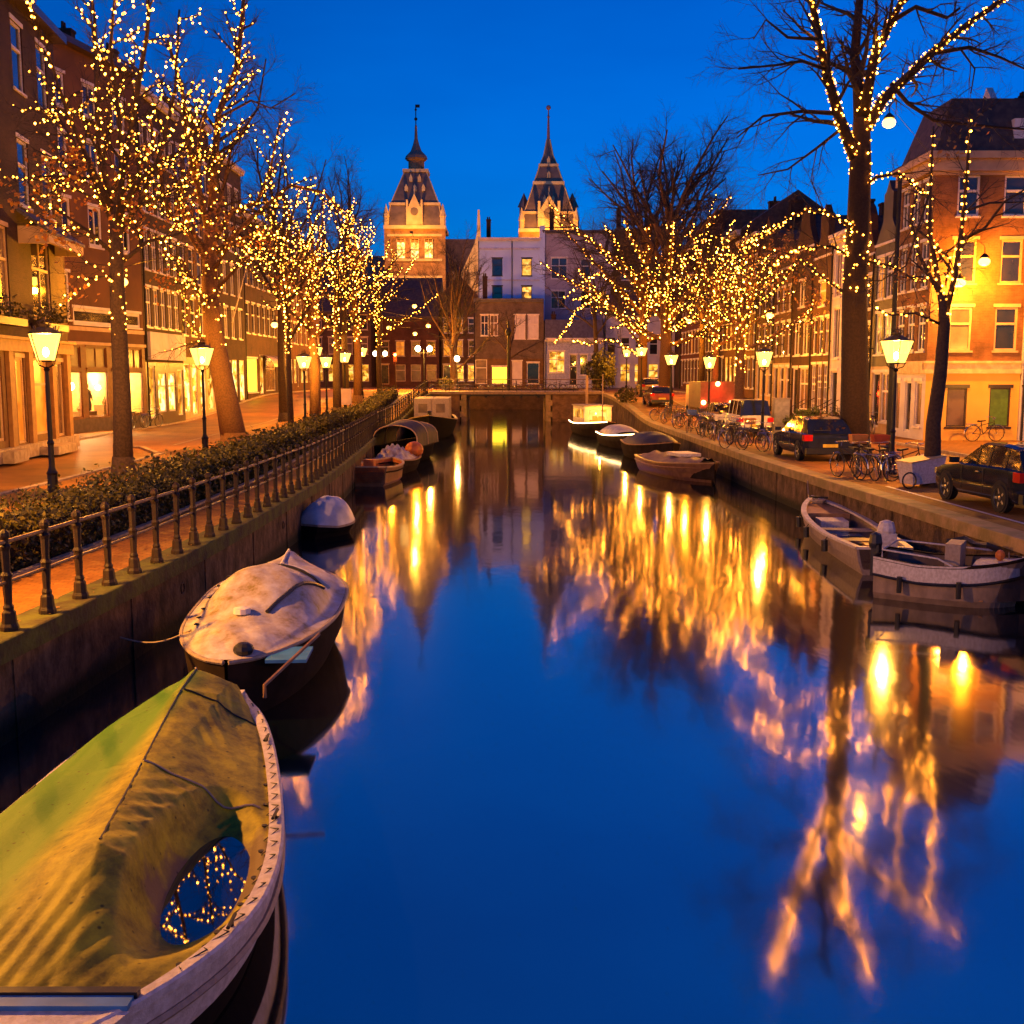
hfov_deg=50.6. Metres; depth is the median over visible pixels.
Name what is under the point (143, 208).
window
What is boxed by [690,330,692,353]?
window
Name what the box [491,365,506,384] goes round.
window
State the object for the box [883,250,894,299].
window
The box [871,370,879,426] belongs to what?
door
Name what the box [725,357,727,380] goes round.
window
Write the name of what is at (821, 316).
window
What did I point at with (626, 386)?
street lamp
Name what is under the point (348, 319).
window
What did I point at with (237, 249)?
window
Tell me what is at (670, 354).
street lamp
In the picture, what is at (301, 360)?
window
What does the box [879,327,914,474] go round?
street lamp
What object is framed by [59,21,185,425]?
shop house
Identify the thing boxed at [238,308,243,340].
window
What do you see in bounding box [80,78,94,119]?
window
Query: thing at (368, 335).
town house
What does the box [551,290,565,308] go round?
window
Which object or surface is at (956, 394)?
window
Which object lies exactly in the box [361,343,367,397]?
street lamp
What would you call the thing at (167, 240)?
window
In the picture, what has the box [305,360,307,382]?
window
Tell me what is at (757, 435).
bicycle
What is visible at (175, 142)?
window
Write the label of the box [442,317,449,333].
window
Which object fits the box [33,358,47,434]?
window
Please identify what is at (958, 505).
parking line
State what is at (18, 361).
door
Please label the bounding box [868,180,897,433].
canal house
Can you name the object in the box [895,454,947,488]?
cargo box
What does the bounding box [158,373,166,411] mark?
window
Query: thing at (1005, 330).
window
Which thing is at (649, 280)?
string lights
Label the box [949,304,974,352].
window
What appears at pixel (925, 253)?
window
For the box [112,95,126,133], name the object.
window
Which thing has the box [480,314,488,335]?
window
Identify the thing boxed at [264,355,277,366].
awning
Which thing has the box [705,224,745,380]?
canal house
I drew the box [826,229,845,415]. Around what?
canal house
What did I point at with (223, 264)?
window
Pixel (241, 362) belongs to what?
window
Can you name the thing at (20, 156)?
window
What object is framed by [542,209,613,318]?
terrace house
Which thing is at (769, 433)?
bicycle
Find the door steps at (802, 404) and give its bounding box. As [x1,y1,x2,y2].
[790,397,814,415]
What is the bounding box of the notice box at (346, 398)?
[341,389,351,405]
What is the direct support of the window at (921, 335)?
in the corner building at (984, 370)
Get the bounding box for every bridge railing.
[431,379,601,391]
[436,380,596,390]
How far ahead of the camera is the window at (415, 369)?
148.88 m
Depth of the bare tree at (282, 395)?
67.31 m
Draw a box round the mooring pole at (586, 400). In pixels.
[585,375,587,403]
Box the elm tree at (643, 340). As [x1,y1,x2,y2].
[524,119,749,393]
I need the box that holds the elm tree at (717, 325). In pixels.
[667,211,793,381]
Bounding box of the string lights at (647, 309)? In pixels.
[555,221,785,353]
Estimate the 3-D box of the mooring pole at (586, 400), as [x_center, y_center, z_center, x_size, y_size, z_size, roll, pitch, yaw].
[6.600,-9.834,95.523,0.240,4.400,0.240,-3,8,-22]
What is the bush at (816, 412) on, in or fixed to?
on the ground at (679, 397)
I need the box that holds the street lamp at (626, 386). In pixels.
[623,346,630,391]
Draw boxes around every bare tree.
[219,112,386,421]
[298,145,417,388]
[408,222,516,390]
[481,308,551,390]
[543,238,629,390]
[634,227,696,391]
[647,176,738,380]
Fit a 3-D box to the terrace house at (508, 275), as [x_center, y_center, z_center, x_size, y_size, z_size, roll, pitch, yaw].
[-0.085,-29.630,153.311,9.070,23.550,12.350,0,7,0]
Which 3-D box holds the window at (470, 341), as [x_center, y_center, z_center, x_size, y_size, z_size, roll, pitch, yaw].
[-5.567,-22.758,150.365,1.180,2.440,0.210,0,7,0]
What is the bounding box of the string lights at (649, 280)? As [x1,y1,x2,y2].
[555,205,747,345]
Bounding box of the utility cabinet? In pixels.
[771,398,790,434]
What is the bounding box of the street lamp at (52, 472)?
[27,317,61,494]
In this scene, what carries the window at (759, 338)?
in the canal house at (762, 334)
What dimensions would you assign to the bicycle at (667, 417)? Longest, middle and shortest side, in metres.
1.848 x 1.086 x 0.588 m
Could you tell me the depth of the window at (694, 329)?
108.02 m
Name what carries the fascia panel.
attached to the shop house at (165, 389)
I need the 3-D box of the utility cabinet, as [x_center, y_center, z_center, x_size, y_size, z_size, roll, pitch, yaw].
[13.400,-4.777,54.029,0.840,1.820,0.580,0,7,0]
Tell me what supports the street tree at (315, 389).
on the parking strip at (69, 482)
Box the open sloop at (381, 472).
[355,457,403,486]
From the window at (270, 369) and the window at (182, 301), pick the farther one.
the window at (270, 369)
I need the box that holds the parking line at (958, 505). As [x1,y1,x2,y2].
[886,486,1023,523]
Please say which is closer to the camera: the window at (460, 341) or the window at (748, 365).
the window at (748, 365)
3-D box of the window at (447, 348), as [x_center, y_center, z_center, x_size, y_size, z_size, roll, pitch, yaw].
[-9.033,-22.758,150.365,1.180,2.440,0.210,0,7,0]
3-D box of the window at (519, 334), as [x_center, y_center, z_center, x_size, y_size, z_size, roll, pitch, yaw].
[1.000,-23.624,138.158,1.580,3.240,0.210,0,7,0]
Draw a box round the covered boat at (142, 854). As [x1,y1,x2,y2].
[0,632,320,1023]
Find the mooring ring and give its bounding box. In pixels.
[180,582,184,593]
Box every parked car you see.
[635,378,658,394]
[642,385,673,405]
[699,402,729,429]
[721,397,773,435]
[772,416,854,460]
[935,442,1023,512]
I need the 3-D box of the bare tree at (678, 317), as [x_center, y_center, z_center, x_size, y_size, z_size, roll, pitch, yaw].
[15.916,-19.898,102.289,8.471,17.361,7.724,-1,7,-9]
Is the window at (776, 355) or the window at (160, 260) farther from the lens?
the window at (776, 355)
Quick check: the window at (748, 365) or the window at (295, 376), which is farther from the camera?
the window at (295, 376)
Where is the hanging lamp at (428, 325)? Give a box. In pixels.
[316,299,480,327]
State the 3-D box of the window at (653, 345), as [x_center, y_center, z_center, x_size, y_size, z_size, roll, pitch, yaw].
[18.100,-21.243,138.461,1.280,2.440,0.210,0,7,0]
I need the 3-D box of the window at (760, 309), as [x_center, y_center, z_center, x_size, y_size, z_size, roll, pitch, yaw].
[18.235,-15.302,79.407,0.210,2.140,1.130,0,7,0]
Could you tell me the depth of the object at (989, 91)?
60.37 m
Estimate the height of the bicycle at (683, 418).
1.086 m
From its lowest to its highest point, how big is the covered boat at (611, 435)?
1.624 m
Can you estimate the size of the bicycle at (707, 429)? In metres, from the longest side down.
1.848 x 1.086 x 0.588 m
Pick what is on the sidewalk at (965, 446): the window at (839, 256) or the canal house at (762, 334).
the canal house at (762, 334)
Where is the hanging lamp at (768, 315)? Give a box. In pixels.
[749,291,811,317]
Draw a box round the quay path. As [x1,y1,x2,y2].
[0,389,441,621]
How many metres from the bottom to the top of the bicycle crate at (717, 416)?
0.260 m
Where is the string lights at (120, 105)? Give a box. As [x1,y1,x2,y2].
[0,0,221,334]
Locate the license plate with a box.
[744,418,756,423]
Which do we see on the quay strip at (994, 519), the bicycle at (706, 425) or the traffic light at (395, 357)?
the bicycle at (706, 425)
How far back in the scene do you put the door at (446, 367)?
150.82 m
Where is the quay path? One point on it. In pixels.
(27, 594)
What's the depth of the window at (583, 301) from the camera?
147.65 m
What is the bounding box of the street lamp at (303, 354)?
[295,350,311,418]
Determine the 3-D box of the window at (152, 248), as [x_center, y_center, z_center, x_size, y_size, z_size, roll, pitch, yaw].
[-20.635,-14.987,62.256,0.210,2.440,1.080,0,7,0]
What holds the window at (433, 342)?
in the town house at (400, 340)
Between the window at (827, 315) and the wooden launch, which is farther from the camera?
the window at (827, 315)
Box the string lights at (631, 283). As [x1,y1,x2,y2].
[546,217,693,337]
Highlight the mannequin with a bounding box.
[88,384,92,410]
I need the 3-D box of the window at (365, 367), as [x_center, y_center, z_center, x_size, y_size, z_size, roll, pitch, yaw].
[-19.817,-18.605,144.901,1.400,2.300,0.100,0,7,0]
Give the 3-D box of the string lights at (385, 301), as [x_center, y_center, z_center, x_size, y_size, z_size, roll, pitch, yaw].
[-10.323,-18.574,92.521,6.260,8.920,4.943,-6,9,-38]
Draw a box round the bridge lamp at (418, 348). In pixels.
[415,343,431,381]
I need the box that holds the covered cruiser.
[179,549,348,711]
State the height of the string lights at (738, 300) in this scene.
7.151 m
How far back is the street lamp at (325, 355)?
69.92 m
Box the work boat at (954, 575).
[869,532,1023,607]
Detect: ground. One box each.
[0,389,426,491]
[321,387,633,388]
[614,390,1013,521]
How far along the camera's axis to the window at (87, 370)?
56.76 m
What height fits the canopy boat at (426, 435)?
2.369 m
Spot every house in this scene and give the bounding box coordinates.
[0,0,84,463]
[53,32,148,432]
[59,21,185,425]
[97,42,216,419]
[209,147,246,401]
[242,212,277,398]
[275,253,297,390]
[279,230,319,389]
[319,276,379,386]
[376,278,442,386]
[440,272,477,386]
[478,217,544,319]
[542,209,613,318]
[544,311,603,387]
[600,287,674,387]
[613,211,657,293]
[673,264,682,387]
[679,209,767,389]
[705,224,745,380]
[718,190,822,381]
[735,196,804,398]
[753,213,820,405]
[770,234,798,410]
[788,199,875,417]
[807,202,883,415]
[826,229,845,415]
[867,203,883,402]
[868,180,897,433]
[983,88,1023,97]
[1017,96,1023,440]
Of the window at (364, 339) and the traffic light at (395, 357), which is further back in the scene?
the window at (364, 339)
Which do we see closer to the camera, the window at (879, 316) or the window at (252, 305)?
the window at (879, 316)
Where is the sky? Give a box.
[34,0,1023,255]
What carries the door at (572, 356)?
in the house at (563, 360)
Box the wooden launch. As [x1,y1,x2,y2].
[634,450,719,482]
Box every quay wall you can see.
[0,396,430,747]
[459,389,577,409]
[603,397,1023,605]
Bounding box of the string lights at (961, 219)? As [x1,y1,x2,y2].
[876,119,972,321]
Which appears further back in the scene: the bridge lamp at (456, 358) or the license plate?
the bridge lamp at (456, 358)
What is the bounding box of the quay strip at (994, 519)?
[589,389,1023,530]
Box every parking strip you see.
[0,389,417,511]
[599,389,1023,523]
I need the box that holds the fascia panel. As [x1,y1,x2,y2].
[147,332,185,360]
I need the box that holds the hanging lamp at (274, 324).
[226,303,363,327]
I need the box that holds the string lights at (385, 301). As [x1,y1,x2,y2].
[349,249,437,346]
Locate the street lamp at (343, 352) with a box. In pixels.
[340,348,350,408]
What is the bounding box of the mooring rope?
[120,629,191,642]
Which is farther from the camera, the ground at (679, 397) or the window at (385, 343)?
the window at (385, 343)
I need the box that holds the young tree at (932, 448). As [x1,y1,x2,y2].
[845,94,1023,487]
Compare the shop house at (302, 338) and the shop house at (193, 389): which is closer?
the shop house at (193, 389)
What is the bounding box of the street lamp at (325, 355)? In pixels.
[319,351,331,412]
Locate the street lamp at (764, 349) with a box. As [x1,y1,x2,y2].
[756,343,773,440]
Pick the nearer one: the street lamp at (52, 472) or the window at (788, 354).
the street lamp at (52, 472)
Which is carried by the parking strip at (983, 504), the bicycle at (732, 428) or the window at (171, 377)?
the bicycle at (732, 428)
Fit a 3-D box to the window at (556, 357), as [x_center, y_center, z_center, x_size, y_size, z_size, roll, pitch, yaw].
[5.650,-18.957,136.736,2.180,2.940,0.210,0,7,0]
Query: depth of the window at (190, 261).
70.41 m
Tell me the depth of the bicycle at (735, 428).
47.36 m
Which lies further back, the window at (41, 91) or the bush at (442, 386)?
the bush at (442, 386)
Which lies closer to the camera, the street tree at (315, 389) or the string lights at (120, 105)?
the string lights at (120, 105)
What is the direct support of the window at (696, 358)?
in the canal house at (688, 370)
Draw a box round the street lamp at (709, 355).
[703,351,716,405]
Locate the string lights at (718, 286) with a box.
[674,220,793,358]
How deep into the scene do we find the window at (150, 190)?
62.12 m
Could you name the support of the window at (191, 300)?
in the shop house at (193, 389)
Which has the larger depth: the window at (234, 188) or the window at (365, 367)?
the window at (365, 367)
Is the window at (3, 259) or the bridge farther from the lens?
the bridge
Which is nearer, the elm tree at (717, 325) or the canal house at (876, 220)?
the canal house at (876, 220)
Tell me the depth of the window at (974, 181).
46.72 m
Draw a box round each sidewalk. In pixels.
[74,390,303,437]
[673,388,1023,453]
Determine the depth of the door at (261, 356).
91.23 m
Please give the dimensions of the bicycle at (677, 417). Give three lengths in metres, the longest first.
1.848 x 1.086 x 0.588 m
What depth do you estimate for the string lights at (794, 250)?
36.71 m
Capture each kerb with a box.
[0,389,430,581]
[0,453,163,495]
[79,389,328,439]
[673,391,968,456]
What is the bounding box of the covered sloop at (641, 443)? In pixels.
[620,431,680,458]
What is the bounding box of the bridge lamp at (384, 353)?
[373,349,386,357]
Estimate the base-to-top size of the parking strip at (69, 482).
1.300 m
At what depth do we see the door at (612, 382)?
139.04 m
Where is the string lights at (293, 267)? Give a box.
[250,190,345,352]
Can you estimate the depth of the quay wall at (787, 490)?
34.09 m
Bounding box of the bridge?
[429,391,604,421]
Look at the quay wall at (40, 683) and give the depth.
15.57 m
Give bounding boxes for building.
[318,104,579,294]
[473,274,543,387]
[892,98,1023,439]
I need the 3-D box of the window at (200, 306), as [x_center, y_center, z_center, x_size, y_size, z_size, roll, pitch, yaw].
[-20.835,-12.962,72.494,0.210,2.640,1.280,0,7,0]
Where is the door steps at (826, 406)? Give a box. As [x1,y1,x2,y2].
[811,399,837,416]
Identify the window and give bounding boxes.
[0,220,10,315]
[0,379,3,440]
[9,12,27,97]
[15,132,33,211]
[30,244,50,319]
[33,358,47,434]
[34,37,47,114]
[40,148,55,222]
[54,66,64,108]
[57,127,67,174]
[61,193,71,240]
[64,269,72,321]
[70,344,82,368]
[71,369,85,419]
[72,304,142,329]
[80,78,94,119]
[83,137,97,184]
[85,345,108,369]
[86,369,110,418]
[87,202,104,249]
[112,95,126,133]
[113,147,126,192]
[123,212,129,254]
[128,347,143,369]
[130,370,145,415]
[138,117,144,157]
[141,172,148,213]
[143,226,150,271]
[145,123,153,162]
[145,284,153,328]
[149,177,155,216]
[150,229,158,273]
[152,286,160,329]
[153,128,158,155]
[155,179,163,219]
[157,231,165,275]
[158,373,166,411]
[159,288,167,329]
[164,234,172,277]
[166,289,173,330]
[167,139,173,175]
[168,373,175,410]
[169,186,174,225]
[171,237,178,279]
[173,291,180,331]
[175,142,182,181]
[177,370,182,414]
[179,241,185,282]
[181,295,188,336]
[184,151,190,185]
[184,363,190,411]
[188,245,194,284]
[189,296,196,337]
[194,202,201,238]
[197,253,201,286]
[198,299,202,337]
[200,364,205,410]
[201,161,207,196]
[207,364,213,409]
[222,260,227,294]
[223,304,229,338]
[227,183,231,210]
[228,221,233,252]
[229,262,234,296]
[231,306,236,339]
[232,360,237,395]
[234,188,239,216]
[235,225,239,255]
[236,265,241,298]
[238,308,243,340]
[239,360,244,400]
[244,255,249,285]
[245,300,250,333]
[247,356,258,393]
[250,262,253,287]
[251,302,256,334]
[256,269,260,289]
[257,303,261,335]
[262,305,266,336]
[266,357,275,390]
[267,306,271,337]
[272,308,276,337]
[294,359,296,382]
[300,325,303,345]
[301,360,302,382]
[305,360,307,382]
[319,314,321,329]
[320,336,322,354]
[320,364,323,381]
[327,336,333,354]
[328,314,334,329]
[328,364,332,381]
[347,314,351,329]
[347,336,352,354]
[348,364,353,381]
[358,314,367,329]
[360,336,367,354]
[362,364,368,381]
[381,340,389,356]
[395,340,404,356]
[396,365,405,380]
[411,340,420,356]
[411,365,420,380]
[418,404,444,412]
[426,340,435,356]
[426,365,436,380]
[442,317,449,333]
[443,339,450,356]
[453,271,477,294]
[457,339,463,356]
[457,364,463,381]
[467,364,473,381]
[468,317,473,333]
[468,339,473,356]
[475,359,486,383]
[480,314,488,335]
[490,314,498,335]
[491,257,502,275]
[491,285,502,297]
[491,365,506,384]
[514,314,525,339]
[521,257,532,275]
[521,285,532,297]
[526,361,539,384]
[527,314,538,339]
[548,350,564,373]
[550,257,567,278]
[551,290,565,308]
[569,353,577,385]
[579,353,587,375]
[580,258,590,277]
[580,290,590,308]
[606,336,616,354]
[619,363,630,382]
[621,336,630,354]
[633,363,637,382]
[635,336,638,354]
[648,363,658,377]
[649,336,657,354]
[683,359,685,382]
[687,359,688,383]
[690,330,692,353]
[690,358,691,380]
[693,329,695,353]
[693,358,695,380]
[696,358,698,380]
[707,358,708,380]
[724,324,727,350]
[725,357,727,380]
[729,357,731,380]
[733,356,735,381]
[744,356,745,388]
[745,356,749,388]
[746,321,750,350]
[750,356,753,389]
[751,320,754,349]
[757,289,761,317]
[757,325,760,354]
[762,323,766,354]
[765,287,767,314]
[766,360,770,396]
[767,322,771,353]
[773,321,778,357]
[775,287,779,314]
[779,320,784,356]
[779,365,783,397]
[781,285,785,313]
[785,319,790,356]
[785,364,788,397]
[787,283,791,311]
[792,319,800,356]
[797,278,805,308]
[798,365,808,409]
[800,318,809,356]
[811,316,817,355]
[817,279,825,307]
[817,315,823,355]
[817,362,821,410]
[823,314,828,354]
[823,361,827,412]
[831,304,840,359]
[833,249,842,298]
[867,272,871,310]
[868,320,870,362]
[873,310,882,355]
[875,254,885,301]
[877,369,888,423]
[881,308,891,355]
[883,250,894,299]
[897,244,907,294]
[897,306,905,353]
[900,186,910,231]
[904,305,915,353]
[907,240,918,292]
[910,181,921,227]
[911,378,922,428]
[914,302,926,352]
[917,238,928,290]
[920,176,932,224]
[944,385,969,428]
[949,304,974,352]
[952,236,979,284]
[955,176,980,217]
[986,385,1013,428]
[992,304,1020,352]
[998,236,1023,284]
[1001,176,1023,217]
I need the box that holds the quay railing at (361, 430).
[0,380,428,631]
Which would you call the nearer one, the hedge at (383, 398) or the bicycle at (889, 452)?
the bicycle at (889, 452)
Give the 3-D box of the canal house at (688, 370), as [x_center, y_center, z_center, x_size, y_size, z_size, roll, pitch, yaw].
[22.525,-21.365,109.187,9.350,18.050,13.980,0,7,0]
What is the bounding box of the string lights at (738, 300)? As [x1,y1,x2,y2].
[651,234,813,374]
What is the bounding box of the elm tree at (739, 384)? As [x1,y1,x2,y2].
[640,215,829,398]
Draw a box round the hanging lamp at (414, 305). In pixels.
[305,282,487,307]
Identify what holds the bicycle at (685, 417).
on the parking strip at (983, 504)
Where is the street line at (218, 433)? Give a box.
[174,418,277,444]
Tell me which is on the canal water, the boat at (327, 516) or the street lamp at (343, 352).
the boat at (327, 516)
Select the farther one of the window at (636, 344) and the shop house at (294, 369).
the window at (636, 344)
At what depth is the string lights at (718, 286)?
70.00 m
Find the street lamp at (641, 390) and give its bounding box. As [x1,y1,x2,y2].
[636,343,647,396]
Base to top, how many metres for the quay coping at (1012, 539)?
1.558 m
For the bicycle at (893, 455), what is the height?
1.086 m
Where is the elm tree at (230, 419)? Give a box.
[109,0,380,445]
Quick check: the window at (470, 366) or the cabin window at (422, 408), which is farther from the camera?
the window at (470, 366)
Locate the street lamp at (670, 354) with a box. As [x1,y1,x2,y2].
[664,349,678,412]
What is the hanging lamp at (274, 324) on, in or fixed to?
hanging from the shop house at (193, 389)
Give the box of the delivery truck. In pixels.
[686,381,734,418]
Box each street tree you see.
[0,0,242,475]
[219,172,384,416]
[221,174,354,424]
[288,191,399,409]
[315,189,406,402]
[341,239,450,392]
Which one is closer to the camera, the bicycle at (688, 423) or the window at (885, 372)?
the window at (885, 372)
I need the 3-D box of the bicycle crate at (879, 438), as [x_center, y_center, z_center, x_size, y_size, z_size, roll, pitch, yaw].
[10.650,-2.101,31.335,0.480,0.260,0.360,0,7,0]
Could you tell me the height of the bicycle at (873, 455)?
1.086 m
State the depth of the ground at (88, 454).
48.16 m
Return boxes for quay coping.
[0,389,448,665]
[582,389,1023,553]
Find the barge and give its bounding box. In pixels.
[408,397,457,438]
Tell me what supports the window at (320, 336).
in the town house at (368, 335)
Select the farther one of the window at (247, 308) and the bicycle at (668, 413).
the window at (247, 308)
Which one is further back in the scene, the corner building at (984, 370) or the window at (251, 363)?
the window at (251, 363)
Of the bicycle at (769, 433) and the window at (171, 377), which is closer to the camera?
the bicycle at (769, 433)
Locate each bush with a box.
[439,376,452,389]
[585,345,617,390]
[614,385,637,402]
[782,405,829,423]
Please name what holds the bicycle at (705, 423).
on the quay strip at (994, 519)
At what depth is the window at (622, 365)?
138.94 m
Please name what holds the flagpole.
attached to the shop house at (234, 334)
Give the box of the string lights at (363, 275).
[333,198,401,338]
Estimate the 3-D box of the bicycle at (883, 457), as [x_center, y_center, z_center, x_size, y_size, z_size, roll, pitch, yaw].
[10.556,-1.438,30.873,0.588,1.086,1.848,-4,6,10]
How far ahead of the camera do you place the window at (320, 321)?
144.09 m
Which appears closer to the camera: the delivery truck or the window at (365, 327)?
the delivery truck
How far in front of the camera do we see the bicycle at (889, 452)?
31.84 m
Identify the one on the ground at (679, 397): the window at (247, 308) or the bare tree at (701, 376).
the bare tree at (701, 376)
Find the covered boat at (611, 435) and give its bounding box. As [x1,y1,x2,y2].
[595,424,637,448]
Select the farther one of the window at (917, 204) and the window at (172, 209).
the window at (172, 209)
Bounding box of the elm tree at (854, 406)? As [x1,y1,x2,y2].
[689,0,1023,461]
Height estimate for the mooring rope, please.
0.258 m
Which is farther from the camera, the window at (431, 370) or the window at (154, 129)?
the window at (431, 370)
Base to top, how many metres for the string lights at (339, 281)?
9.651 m
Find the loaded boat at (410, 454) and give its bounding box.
[372,441,422,473]
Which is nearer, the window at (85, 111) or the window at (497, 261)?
the window at (85, 111)
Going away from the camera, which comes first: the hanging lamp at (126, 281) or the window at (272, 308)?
the hanging lamp at (126, 281)
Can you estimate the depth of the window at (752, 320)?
81.74 m
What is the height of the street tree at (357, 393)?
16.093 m
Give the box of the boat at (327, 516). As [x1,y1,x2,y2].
[301,495,354,539]
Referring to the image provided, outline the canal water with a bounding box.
[0,410,1023,1023]
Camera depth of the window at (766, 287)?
77.88 m
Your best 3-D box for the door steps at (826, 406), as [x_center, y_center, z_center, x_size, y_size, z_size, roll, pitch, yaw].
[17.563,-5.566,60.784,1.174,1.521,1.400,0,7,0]
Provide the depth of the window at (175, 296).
66.66 m
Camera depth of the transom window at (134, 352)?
59.63 m
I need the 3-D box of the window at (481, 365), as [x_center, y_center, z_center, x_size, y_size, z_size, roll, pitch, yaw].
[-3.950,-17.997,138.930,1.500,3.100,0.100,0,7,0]
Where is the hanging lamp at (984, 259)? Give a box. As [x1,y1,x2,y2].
[978,246,989,265]
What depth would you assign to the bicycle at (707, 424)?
52.52 m
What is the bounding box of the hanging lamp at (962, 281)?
[956,268,965,286]
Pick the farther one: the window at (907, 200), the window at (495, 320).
the window at (495, 320)
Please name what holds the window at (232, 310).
in the shop house at (234, 334)
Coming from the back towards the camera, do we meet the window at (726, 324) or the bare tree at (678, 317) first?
the bare tree at (678, 317)
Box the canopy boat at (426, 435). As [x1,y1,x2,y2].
[373,419,437,460]
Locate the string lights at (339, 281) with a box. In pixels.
[294,202,388,347]
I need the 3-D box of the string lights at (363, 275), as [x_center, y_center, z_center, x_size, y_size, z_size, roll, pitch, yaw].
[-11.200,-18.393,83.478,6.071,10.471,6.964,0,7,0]
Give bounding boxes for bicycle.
[132,408,146,428]
[141,407,162,427]
[442,381,460,390]
[465,381,482,390]
[526,382,543,390]
[649,403,673,420]
[660,406,675,423]
[661,405,682,421]
[672,407,680,425]
[672,409,698,428]
[674,408,700,427]
[684,412,695,432]
[694,412,717,432]
[696,412,714,434]
[699,415,713,438]
[700,413,712,435]
[702,414,715,436]
[713,416,724,440]
[718,422,750,448]
[721,416,745,438]
[724,419,741,444]
[725,419,746,445]
[726,417,737,441]
[730,418,742,441]
[734,423,769,451]
[745,420,764,447]
[760,422,773,449]
[829,441,868,479]
[850,441,882,480]
[855,439,870,475]
[855,440,903,477]
[869,412,877,434]
[870,441,890,481]
[882,442,923,480]
[964,416,1004,440]
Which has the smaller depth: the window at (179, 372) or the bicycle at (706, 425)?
the bicycle at (706, 425)
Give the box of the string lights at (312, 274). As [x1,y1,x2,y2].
[226,193,373,353]
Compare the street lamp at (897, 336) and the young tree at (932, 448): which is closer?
the young tree at (932, 448)
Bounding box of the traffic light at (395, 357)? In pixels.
[393,353,396,387]
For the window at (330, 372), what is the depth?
144.90 m
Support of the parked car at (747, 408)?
on the parking strip at (983, 504)
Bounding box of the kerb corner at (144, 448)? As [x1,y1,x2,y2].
[112,445,159,453]
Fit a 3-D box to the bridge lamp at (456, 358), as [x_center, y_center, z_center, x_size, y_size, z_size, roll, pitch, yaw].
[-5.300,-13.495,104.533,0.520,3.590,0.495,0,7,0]
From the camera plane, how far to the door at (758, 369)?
80.41 m
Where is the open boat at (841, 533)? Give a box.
[796,495,913,574]
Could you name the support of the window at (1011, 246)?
in the corner building at (984, 370)
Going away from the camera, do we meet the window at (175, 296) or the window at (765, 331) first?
the window at (175, 296)
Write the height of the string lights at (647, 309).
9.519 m
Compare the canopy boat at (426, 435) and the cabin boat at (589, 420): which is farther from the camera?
the cabin boat at (589, 420)
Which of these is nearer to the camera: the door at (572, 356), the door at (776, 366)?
the door at (776, 366)
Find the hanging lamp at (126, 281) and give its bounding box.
[64,245,222,285]
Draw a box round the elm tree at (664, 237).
[537,97,784,386]
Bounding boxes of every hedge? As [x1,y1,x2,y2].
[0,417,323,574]
[298,406,355,440]
[342,384,398,418]
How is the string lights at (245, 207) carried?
attached to the elm tree at (230, 419)
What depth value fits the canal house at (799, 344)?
68.04 m
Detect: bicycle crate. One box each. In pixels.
[687,410,696,414]
[713,414,723,419]
[848,434,868,443]
[870,435,890,443]
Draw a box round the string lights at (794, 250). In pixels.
[743,0,1007,307]
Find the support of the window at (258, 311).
in the shop house at (261, 342)
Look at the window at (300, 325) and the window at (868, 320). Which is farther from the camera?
the window at (300, 325)
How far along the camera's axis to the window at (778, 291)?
74.37 m
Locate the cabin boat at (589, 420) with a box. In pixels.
[569,374,615,436]
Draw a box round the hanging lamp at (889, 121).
[876,96,934,160]
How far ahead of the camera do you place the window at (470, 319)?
150.01 m
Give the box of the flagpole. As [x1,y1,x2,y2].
[231,260,248,322]
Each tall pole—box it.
[505,321,510,390]
[885,176,902,451]
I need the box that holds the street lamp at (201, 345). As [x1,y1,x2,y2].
[189,338,213,450]
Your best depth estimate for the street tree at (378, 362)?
92.81 m
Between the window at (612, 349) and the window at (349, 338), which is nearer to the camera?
the window at (612, 349)
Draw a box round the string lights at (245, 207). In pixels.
[128,0,359,350]
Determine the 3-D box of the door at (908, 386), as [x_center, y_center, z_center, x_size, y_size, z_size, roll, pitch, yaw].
[18.253,-4.936,49.851,0.175,2.450,0.930,0,7,0]
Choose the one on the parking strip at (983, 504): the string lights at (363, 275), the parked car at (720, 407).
the parked car at (720, 407)
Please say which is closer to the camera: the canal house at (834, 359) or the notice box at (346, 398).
the canal house at (834, 359)
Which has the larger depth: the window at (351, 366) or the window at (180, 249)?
the window at (351, 366)
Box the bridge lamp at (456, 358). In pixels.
[454,354,459,390]
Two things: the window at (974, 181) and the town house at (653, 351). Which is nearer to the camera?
the window at (974, 181)
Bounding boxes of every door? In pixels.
[14,353,26,442]
[56,358,64,435]
[148,363,155,418]
[191,364,197,413]
[259,355,263,393]
[381,363,389,383]
[442,364,449,382]
[511,360,522,384]
[607,363,615,383]
[681,359,682,385]
[720,356,723,380]
[756,361,760,398]
[773,365,777,397]
[792,366,797,414]
[811,362,815,411]
[830,368,837,413]
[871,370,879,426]
[895,378,900,429]
[904,378,911,431]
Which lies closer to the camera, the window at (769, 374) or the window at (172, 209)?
the window at (172, 209)
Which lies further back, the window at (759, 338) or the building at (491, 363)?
the building at (491, 363)

